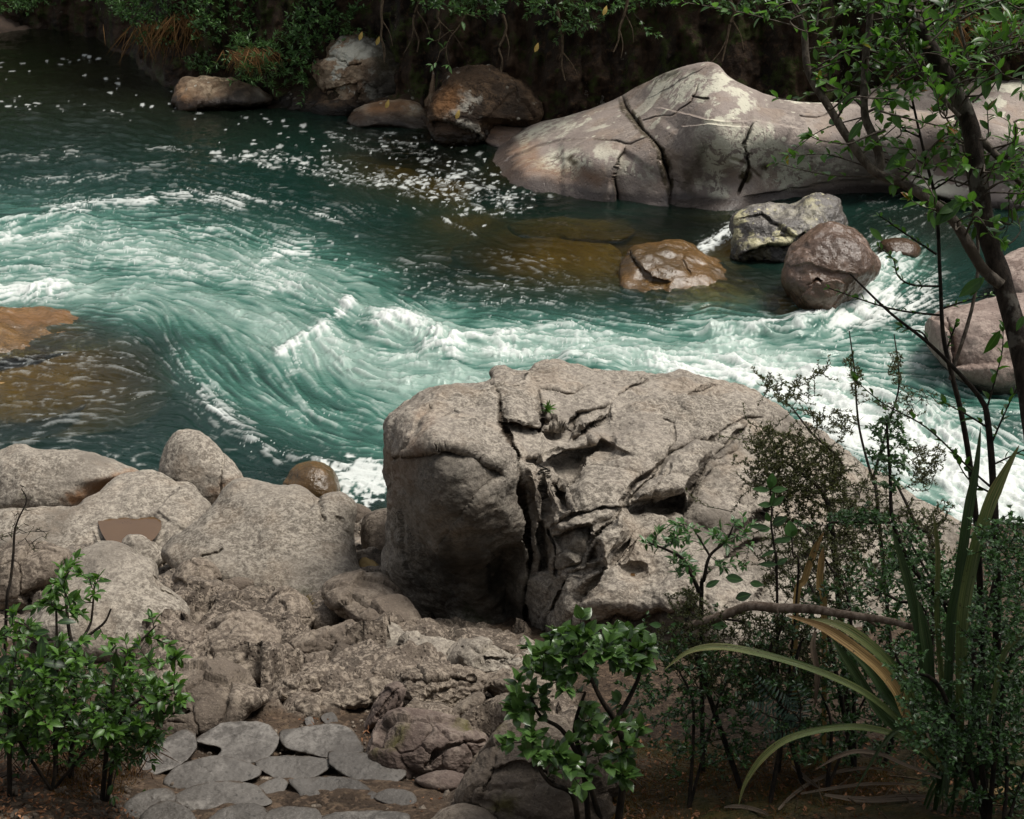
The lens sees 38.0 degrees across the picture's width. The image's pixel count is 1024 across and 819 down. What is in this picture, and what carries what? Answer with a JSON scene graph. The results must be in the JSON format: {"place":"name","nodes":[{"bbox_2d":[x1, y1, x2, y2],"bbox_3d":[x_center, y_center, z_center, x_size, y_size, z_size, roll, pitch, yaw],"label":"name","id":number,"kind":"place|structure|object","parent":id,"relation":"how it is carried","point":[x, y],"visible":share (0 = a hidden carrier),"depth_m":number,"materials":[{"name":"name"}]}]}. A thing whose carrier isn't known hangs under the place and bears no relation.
{"place":"outdoors","nodes":[
{"label":"outdoors","id":0,"kind":"place"},
{"bbox_2d":[0,684,487,818],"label":"gravel","id":1,"kind":"structure","parent":0,"point":[15,787],"depth_m":6.69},
{"bbox_2d":[0,28,1023,523],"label":"river water","id":2,"kind":"structure","parent":0,"point":[270,296],"depth_m":19.93,"materials":[{"name":"liquid"}]},
{"bbox_2d":[0,517,1023,818],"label":"river bank ground","id":3,"kind":"structure","parent":0,"point":[368,653],"depth_m":8.02,"materials":[{"name":"soil"}]},
{"bbox_2d":[0,485,49,692],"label":"bare twig","id":4,"kind":"object","parent":3,"relation":"on","point":[16,528],"visible":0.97,"depth_m":8.00,"materials":[{"name":"brown plant"}]},
{"bbox_2d":[0,540,70,611],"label":"rock","id":5,"kind":"object","parent":3,"relation":"on","point":[33,572],"visible":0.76,"depth_m":10.79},
{"bbox_2d":[0,444,138,508],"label":"rock","id":6,"kind":"object","parent":3,"relation":"on","point":[55,477],"visible":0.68,"depth_m":13.41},
{"bbox_2d":[0,683,178,779],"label":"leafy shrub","id":7,"kind":"object","parent":3,"relation":"on","point":[76,751],"visible":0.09,"depth_m":7.03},
{"bbox_2d":[0,644,184,805],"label":"leafy shrub","id":8,"kind":"object","parent":3,"relation":"on","point":[116,755],"visible":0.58,"depth_m":6.49,"materials":[{"name":"green plant"}]},
{"bbox_2d":[0,548,194,801],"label":"leafy shrub","id":9,"kind":"object","parent":3,"relation":"on","point":[47,673],"visible":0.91,"depth_m":6.43,"materials":[{"name":"green plant"}]},
{"bbox_2d":[0,469,210,562],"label":"rock","id":10,"kind":"object","parent":3,"relation":"on","point":[172,505],"visible":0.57,"depth_m":12.49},
{"bbox_2d":[98,517,161,542],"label":"puddle","id":11,"kind":"object","parent":10,"relation":"on","point":[120,529],"visible":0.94,"depth_m":12.28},
{"bbox_2d":[24,541,189,662],"bbox_3d":[-2.567,1.309,9.643,1.272,0.612,0.997,13,25,29],"label":"rock","id":12,"kind":"object","parent":3,"relation":"on","point":[135,588],"visible":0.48,"depth_m":9.45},
{"bbox_2d":[122,534,163,567],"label":"rock","id":13,"kind":"object","parent":3,"relation":"on","point":[140,544],"visible":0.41,"depth_m":11.96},
{"bbox_2d":[123,787,176,816],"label":"paving stone","id":14,"kind":"object","parent":3,"relation":"on","point":[140,803],"visible":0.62,"depth_m":6.71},
{"bbox_2d":[139,800,196,818],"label":"paving stone","id":15,"kind":"object","parent":3,"relation":"on","point":[170,809],"visible":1,"depth_m":6.56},
{"bbox_2d":[142,729,196,774],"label":"paving stone","id":16,"kind":"object","parent":3,"relation":"on","point":[180,746],"visible":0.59,"depth_m":7.33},
{"bbox_2d":[169,557,221,590],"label":"rock","id":17,"kind":"object","parent":3,"relation":"on","point":[205,569],"visible":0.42,"depth_m":10.79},
{"bbox_2d":[158,429,242,505],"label":"rock","id":18,"kind":"object","parent":3,"relation":"on","point":[205,465],"visible":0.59,"depth_m":13.72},
{"bbox_2d":[190,604,210,622],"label":"rock","id":19,"kind":"object","parent":3,"relation":"on","point":[198,612],"visible":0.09,"depth_m":10.02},
{"bbox_2d":[141,656,268,735],"bbox_3d":[-1.694,1.596,8.098,0.721,0.366,0.706,0,22,0],"label":"rock","id":20,"kind":"object","parent":3,"relation":"on","point":[221,689],"visible":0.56,"depth_m":7.97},
{"bbox_2d":[163,755,261,788],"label":"paving stone","id":21,"kind":"object","parent":3,"relation":"on","point":[202,770],"visible":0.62,"depth_m":7.16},
{"bbox_2d":[175,780,271,810],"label":"paving stone","id":22,"kind":"object","parent":3,"relation":"on","point":[207,795],"visible":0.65,"depth_m":6.82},
{"bbox_2d":[196,721,279,762],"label":"paving stone","id":23,"kind":"object","parent":3,"relation":"on","point":[251,741],"visible":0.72,"depth_m":7.60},
{"bbox_2d":[208,802,267,818],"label":"paving stone","id":24,"kind":"object","parent":3,"relation":"on","point":[245,810],"visible":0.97,"depth_m":6.57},
{"bbox_2d":[194,611,281,683],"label":"rock","id":25,"kind":"object","parent":3,"relation":"on","point":[225,632],"visible":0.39,"depth_m":9.04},
{"bbox_2d":[222,576,253,589],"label":"rock","id":26,"kind":"object","parent":3,"relation":"on","point":[240,583],"visible":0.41,"depth_m":10.86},
{"bbox_2d":[161,477,360,595],"bbox_3d":[-1.869,1.100,11.569,1.773,0.704,1.884,0,22,0],"label":"rock","id":27,"kind":"object","parent":3,"relation":"on","point":[300,539],"visible":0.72,"depth_m":11.34,"materials":[{"name":"stone"}]},
{"bbox_2d":[259,778,288,793],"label":"paving stone","id":28,"kind":"object","parent":3,"relation":"on","point":[274,785],"visible":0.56,"depth_m":6.99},
{"bbox_2d":[264,586,315,627],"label":"rock","id":29,"kind":"object","parent":3,"relation":"on","point":[287,598],"visible":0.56,"depth_m":9.93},
{"bbox_2d":[254,755,330,778],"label":"paving stone","id":30,"kind":"object","parent":3,"relation":"on","point":[290,766],"visible":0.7,"depth_m":7.25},
{"bbox_2d":[263,806,321,818],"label":"paving stone","id":31,"kind":"object","parent":3,"relation":"on","point":[287,812],"visible":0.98,"depth_m":6.55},
{"bbox_2d":[269,662,344,703],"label":"rock","id":32,"kind":"object","parent":3,"relation":"on","point":[307,679],"visible":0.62,"depth_m":8.48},
{"bbox_2d":[283,461,340,497],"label":"rock","id":33,"kind":"object","parent":3,"relation":"on","point":[317,479],"visible":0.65,"depth_m":13.79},
{"bbox_2d":[278,723,363,758],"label":"paving stone","id":34,"kind":"object","parent":3,"relation":"on","point":[320,740],"visible":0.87,"depth_m":7.62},
{"bbox_2d":[288,619,357,653],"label":"rock","id":35,"kind":"object","parent":3,"relation":"on","point":[327,637],"visible":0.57,"depth_m":9.35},
{"bbox_2d":[312,607,339,629],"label":"rock","id":36,"kind":"object","parent":3,"relation":"on","point":[325,616],"visible":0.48,"depth_m":9.95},
{"bbox_2d":[288,776,376,798],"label":"paving stone","id":37,"kind":"object","parent":3,"relation":"on","point":[311,786],"visible":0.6,"depth_m":6.95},
{"bbox_2d":[286,677,386,716],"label":"rock","id":38,"kind":"object","parent":3,"relation":"on","point":[356,694],"visible":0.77,"depth_m":8.22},
{"bbox_2d":[321,810,410,818],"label":"paving stone","id":39,"kind":"object","parent":3,"relation":"on","point":[368,814],"visible":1,"depth_m":6.53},
{"bbox_2d":[327,750,406,780],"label":"paving stone","id":40,"kind":"object","parent":3,"relation":"on","point":[356,765],"visible":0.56,"depth_m":7.20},
{"bbox_2d":[321,569,420,626],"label":"rock","id":41,"kind":"object","parent":3,"relation":"on","point":[359,595],"visible":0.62,"depth_m":9.84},
{"bbox_2d":[360,508,386,551],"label":"rock","id":42,"kind":"object","parent":3,"relation":"on","point":[372,532],"visible":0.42,"depth_m":11.93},
{"bbox_2d":[363,681,405,729],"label":"rock","id":43,"kind":"object","parent":3,"relation":"on","point":[391,696],"visible":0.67,"depth_m":7.94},
{"bbox_2d":[374,788,416,804],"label":"paving stone","id":44,"kind":"object","parent":3,"relation":"on","point":[396,796],"visible":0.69,"depth_m":6.84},
{"bbox_2d":[386,622,404,646],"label":"rock","id":45,"kind":"object","parent":3,"relation":"on","point":[396,631],"visible":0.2,"depth_m":9.41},
{"bbox_2d":[386,631,454,654],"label":"rock","id":46,"kind":"object","parent":3,"relation":"on","point":[439,643],"visible":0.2,"depth_m":9.21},
{"bbox_2d":[366,707,488,778],"bbox_3d":[-0.426,1.698,7.468,0.627,0.402,0.573,0,22,0],"label":"rock","id":47,"kind":"object","parent":3,"relation":"on","point":[415,742],"visible":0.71,"depth_m":7.26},
{"bbox_2d":[414,770,463,792],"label":"rock","id":48,"kind":"object","parent":3,"relation":"on","point":[441,781],"visible":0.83,"depth_m":7.02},
{"bbox_2d":[393,661,489,707],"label":"rock","id":49,"kind":"object","parent":3,"relation":"on","point":[450,685],"visible":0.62,"depth_m":8.26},
{"bbox_2d":[431,803,496,818],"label":"rock","id":50,"kind":"object","parent":3,"relation":"on","point":[463,811],"visible":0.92,"depth_m":6.46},
{"bbox_2d":[33,737,901,818],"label":"moss cover","id":51,"kind":"object","parent":3,"relation":"on","point":[836,781],"visible":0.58,"depth_m":6.88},
{"bbox_2d":[452,691,485,715],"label":"rock","id":52,"kind":"object","parent":3,"relation":"on","point":[463,706],"visible":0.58,"depth_m":8.11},
{"bbox_2d":[446,636,530,672],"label":"rock","id":53,"kind":"object","parent":3,"relation":"on","point":[484,654],"visible":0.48,"depth_m":8.93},
{"bbox_2d":[0,717,1023,818],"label":"leaf litter","id":54,"kind":"object","parent":3,"relation":"on","point":[133,817],"visible":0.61,"depth_m":6.71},
{"bbox_2d":[487,663,556,700],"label":"rock","id":55,"kind":"object","parent":3,"relation":"on","point":[497,686],"visible":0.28,"depth_m":8.43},
{"bbox_2d":[454,713,618,818],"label":"rock","id":56,"kind":"object","parent":3,"relation":"on","point":[498,783],"visible":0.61,"depth_m":6.57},
{"bbox_2d":[494,604,658,818],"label":"glossy shrub","id":57,"kind":"object","parent":3,"relation":"on","point":[563,644],"visible":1,"depth_m":6.19,"materials":[{"name":"green plant"}]},
{"bbox_2d":[381,359,970,651],"bbox_3d":[1.164,0.784,11.193,4.331,2.302,4.051,10,24,24],"label":"boulder","id":58,"kind":"object","parent":3,"relation":"on","point":[506,497],"visible":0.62,"depth_m":10.11,"materials":[{"name":"stone"}]},
{"bbox_2d":[638,511,758,773],"bbox_3d":[0.894,1.094,7.204,0.577,1.238,0.530,0,22,0],"label":"forked shrub","id":59,"kind":"object","parent":3,"relation":"on","point":[673,539],"visible":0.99,"depth_m":7.10,"materials":[{"name":"green plant"}]},
{"bbox_2d":[613,602,784,807],"bbox_3d":[0.882,1.338,6.830,0.724,0.918,0.832,7,23,17],"label":"leaved shrub","id":60,"kind":"object","parent":3,"relation":"on","point":[646,686],"visible":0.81,"depth_m":6.73,"materials":[{"name":"green plant"}]},
{"bbox_2d":[649,473,799,772],"bbox_3d":[1.000,0.984,6.987,0.656,1.372,0.396,5,23,13],"label":"sapling","id":61,"kind":"object","parent":3,"relation":"on","point":[790,530],"visible":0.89,"depth_m":6.88,"materials":[{"name":"green plant"}]},
{"bbox_2d":[645,585,849,788],"bbox_3d":[1.093,1.202,6.977,1.025,0.986,0.808,0,22,0],"label":"twiggy shrub","id":62,"kind":"object","parent":3,"relation":"on","point":[689,593],"visible":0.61,"depth_m":6.81,"materials":[{"name":"green plant"}]},
{"bbox_2d":[681,601,913,630],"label":"dead branch","id":63,"kind":"object","parent":62,"relation":"on","point":[769,607],"visible":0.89,"depth_m":6.60,"materials":[{"name":"brown wood"}]},
{"bbox_2d":[746,675,811,742],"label":"fern","id":64,"kind":"object","parent":3,"relation":"on","point":[792,717],"visible":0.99,"depth_m":6.50,"materials":[{"name":"green plant"}]},
{"bbox_2d":[684,354,920,733],"bbox_3d":[1.476,0.559,7.743,1.092,1.720,1.074,12,25,27],"label":"twiggy shrub","id":65,"kind":"object","parent":3,"relation":"on","point":[823,487],"visible":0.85,"depth_m":7.52,"materials":[{"name":"green plant"}]},
{"bbox_2d":[792,532,826,770],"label":"flax plant","id":66,"kind":"object","parent":3,"relation":"on","point":[803,580],"visible":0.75,"depth_m":6.95,"materials":[{"name":"plant"}]},
{"bbox_2d":[735,511,884,766],"bbox_3d":[1.422,0.968,7.187,0.694,1.100,0.907,8,23,18],"label":"twiggy shrub","id":67,"kind":"object","parent":3,"relation":"on","point":[836,564],"visible":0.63,"depth_m":7.07,"materials":[{"name":"green plant"}]},
{"bbox_2d":[623,744,1012,818],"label":"fallen twigs","id":68,"kind":"object","parent":3,"relation":"on","point":[744,768],"visible":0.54,"depth_m":6.76,"materials":[{"name":"brown plant"}]},
{"bbox_2d":[778,766,900,809],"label":"dead flax leaf","id":69,"kind":"object","parent":3,"relation":"on","point":[800,789],"visible":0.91,"depth_m":6.77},
{"bbox_2d":[759,614,921,791],"bbox_3d":[1.477,1.374,6.742,0.783,0.838,0.665,0,22,0],"label":"leaved shrub","id":70,"kind":"object","parent":3,"relation":"on","point":[804,758],"visible":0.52,"depth_m":6.67,"materials":[{"name":"green plant"}]},
{"bbox_2d":[664,427,1023,814],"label":"flax plant","id":71,"kind":"object","parent":3,"relation":"on","point":[965,573],"visible":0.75,"depth_m":6.05,"materials":[{"name":"green plant"}]},
{"bbox_2d":[810,631,819,705],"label":"dead flax leaf","id":72,"kind":"object","parent":71,"relation":"hanging from","point":[815,662],"visible":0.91,"depth_m":6.15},
{"bbox_2d":[670,0,1023,437],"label":"leaning tree","id":73,"kind":"object","parent":3,"relation":"on","point":[994,271],"visible":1,"depth_m":6.04,"materials":[{"name":"green plant"}]},
{"bbox_2d":[801,782,917,794],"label":"dead flax leaf","id":74,"kind":"object","parent":3,"relation":"on","point":[854,785],"visible":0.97,"depth_m":6.59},
{"bbox_2d":[696,522,1023,803],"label":"leaved shrub","id":75,"kind":"object","parent":3,"relation":"on","point":[879,589],"visible":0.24,"depth_m":6.89,"materials":[{"name":"green plant"}]},
{"bbox_2d":[823,793,929,802],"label":"dead flax leaf","id":76,"kind":"object","parent":3,"relation":"on","point":[890,798],"visible":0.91,"depth_m":6.36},
{"bbox_2d":[795,331,963,668],"bbox_3d":[1.951,0.533,7.748,1.020,1.864,1.095,0,22,0],"label":"twiggy shrub","id":77,"kind":"object","parent":3,"relation":"on","point":[924,480],"visible":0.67,"depth_m":7.60,"materials":[{"name":"green plant"}]},
{"bbox_2d":[792,407,987,726],"bbox_3d":[1.731,0.784,6.568,0.805,1.684,0.710,14,26,32],"label":"leaved shrub","id":78,"kind":"object","parent":3,"relation":"on","point":[861,520],"visible":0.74,"depth_m":6.46,"materials":[{"name":"green plant"}]},
{"bbox_2d":[823,99,994,787],"bbox_3d":[1.872,0.087,6.484,0.967,3.036,0.562,15,26,32],"label":"sapling","id":79,"kind":"object","parent":3,"relation":"on","point":[979,577],"visible":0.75,"depth_m":6.30,"materials":[{"name":"green plant"}]},
{"bbox_2d":[848,274,1023,795],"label":"sapling","id":80,"kind":"object","parent":3,"relation":"on","point":[990,438],"visible":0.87,"depth_m":6.20,"materials":[{"name":"brown plant"}]},
{"bbox_2d":[881,504,1023,818],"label":"leaved shrub","id":81,"kind":"object","parent":3,"relation":"on","point":[975,660],"visible":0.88,"depth_m":5.75,"materials":[{"name":"green plant"}]},
{"bbox_2d":[887,668,1023,818],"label":"leaved shrub","id":82,"kind":"object","parent":3,"relation":"on","point":[1017,791],"visible":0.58,"depth_m":5.91,"materials":[{"name":"green plant"}]},
{"bbox_2d":[0,0,1023,121],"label":"bank terrain","id":83,"kind":"structure","parent":0,"point":[767,59],"depth_m":29.25,"materials":[{"name":"soil"}]},
{"bbox_2d":[0,13,32,32],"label":"mud bar","id":84,"kind":"object","parent":83,"relation":"on","point":[7,25],"visible":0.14,"depth_m":43.63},
{"bbox_2d":[0,0,62,15],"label":"shrub","id":85,"kind":"object","parent":83,"relation":"on","point":[20,6],"visible":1,"depth_m":41.52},
{"bbox_2d":[81,0,191,47],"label":"shrub","id":86,"kind":"object","parent":83,"relation":"on","point":[146,6],"visible":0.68,"depth_m":34.18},
{"bbox_2d":[103,20,176,66],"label":"dry grass","id":87,"kind":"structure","parent":83,"relation":"on","point":[151,30],"depth_m":34.38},
{"bbox_2d":[148,10,221,59],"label":"dry grass","id":88,"kind":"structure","parent":83,"relation":"on","point":[180,25],"depth_m":33.92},
{"bbox_2d":[182,46,229,73],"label":"shrub","id":89,"kind":"object","parent":83,"relation":"on","point":[197,57],"visible":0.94,"depth_m":33.36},
{"bbox_2d":[172,0,268,42],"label":"shrub","id":90,"kind":"object","parent":83,"relation":"on","point":[203,14],"visible":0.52,"depth_m":32.89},
{"bbox_2d":[171,75,273,110],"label":"rock","id":91,"kind":"object","parent":83,"relation":"on","point":[201,92],"visible":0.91,"depth_m":31.92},
{"bbox_2d":[207,27,296,95],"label":"shrub","id":92,"kind":"object","parent":83,"relation":"on","point":[264,45],"visible":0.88,"depth_m":31.98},
{"bbox_2d":[216,45,290,78],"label":"dry grass","id":93,"kind":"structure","parent":83,"relation":"on","point":[247,54],"depth_m":31.91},
{"bbox_2d":[255,0,384,106],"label":"shrub","id":94,"kind":"object","parent":83,"relation":"on","point":[302,77],"visible":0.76,"depth_m":31.75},
{"bbox_2d":[264,76,429,115],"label":"riverbank","id":95,"kind":"structure","parent":83,"relation":"on","point":[318,101],"depth_m":31.56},
{"bbox_2d":[311,31,401,103],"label":"rock","id":96,"kind":"object","parent":83,"relation":"on","point":[349,66],"visible":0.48,"depth_m":31.34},
{"bbox_2d":[347,99,427,127],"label":"rock","id":97,"kind":"object","parent":83,"relation":"on","point":[401,113],"visible":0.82,"depth_m":30.34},
{"bbox_2d":[426,8,492,72],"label":"hanging vine","id":98,"kind":"object","parent":83,"relation":"hanging from","point":[462,23],"visible":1,"depth_m":28.59,"materials":[{"name":"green plant"}]},
{"bbox_2d":[411,0,553,18],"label":"shrub","id":99,"kind":"object","parent":83,"relation":"on","point":[461,9],"visible":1,"depth_m":28.60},
{"bbox_2d":[426,64,543,144],"bbox_3d":[-0.535,-5.976,29.351,2.326,1.526,2.317,0,22,0],"label":"rock","id":100,"kind":"object","parent":83,"relation":"on","point":[484,99],"visible":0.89,"depth_m":28.73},
{"bbox_2d":[484,125,521,147],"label":"rock","id":101,"kind":"object","parent":83,"relation":"on","point":[499,135],"visible":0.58,"depth_m":28.76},
{"bbox_2d":[523,0,678,45],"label":"shrub","id":102,"kind":"object","parent":83,"relation":"on","point":[620,3],"visible":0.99,"depth_m":27.55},
{"bbox_2d":[493,62,1023,210],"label":"slab rock","id":103,"kind":"object","parent":83,"relation":"on","point":[712,136],"visible":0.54,"depth_m":24.42,"materials":[{"name":"stone"}]},
{"bbox_2d":[698,0,824,28],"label":"shrub","id":104,"kind":"object","parent":83,"relation":"on","point":[751,4],"visible":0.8,"depth_m":26.39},
{"bbox_2d":[711,0,743,61],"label":"hanging root","id":105,"kind":"object","parent":104,"relation":"hanging from","point":[729,25],"visible":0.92,"depth_m":26.28,"materials":[{"name":"brown plant"}]},
{"bbox_2d":[834,0,1023,80],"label":"shrub","id":106,"kind":"object","parent":83,"relation":"on","point":[937,10],"visible":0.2,"depth_m":25.60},
{"bbox_2d":[850,79,1023,209],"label":"rock","id":107,"kind":"object","parent":83,"relation":"on","point":[1006,104],"visible":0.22,"depth_m":25.48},
{"bbox_2d":[889,6,1023,51],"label":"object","id":108,"kind":"structure","parent":83,"relation":"on","point":[964,31],"depth_m":25.58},
{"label":"river bed","id":109,"kind":"structure","parent":0,"visible":0},
{"bbox_2d":[0,306,78,352],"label":"rock","id":110,"kind":"object","parent":109,"relation":"on","point":[22,328],"visible":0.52,"depth_m":18.54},
{"bbox_2d":[618,239,726,291],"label":"rock","id":111,"kind":"object","parent":109,"relation":"on","point":[668,265],"visible":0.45,"depth_m":20.43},
{"bbox_2d":[729,192,847,262],"bbox_3d":[4.057,-2.612,21.867,1.815,1.120,1.788,0,22,0],"label":"rock","id":112,"kind":"object","parent":109,"relation":"on","point":[770,232],"visible":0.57,"depth_m":21.30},
{"bbox_2d":[781,221,880,309],"bbox_3d":[4.185,-1.831,19.521,1.433,1.326,1.898,0,22,0],"label":"rock","id":113,"kind":"object","parent":109,"relation":"on","point":[831,254],"visible":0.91,"depth_m":18.86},
{"bbox_2d":[879,238,920,257],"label":"rock","id":114,"kind":"object","parent":109,"relation":"on","point":[908,247],"visible":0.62,"depth_m":21.41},
{"bbox_2d":[924,292,1023,394],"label":"rock","id":115,"kind":"object","parent":109,"relation":"on","point":[974,365],"visible":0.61,"depth_m":16.49,"materials":[{"name":"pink stone"}]},
{"bbox_2d":[1005,247,1023,292],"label":"rock","id":116,"kind":"object","parent":109,"relation":"on","point":[1015,260],"visible":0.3,"depth_m":19.37,"materials":[{"name":"beige stone"}]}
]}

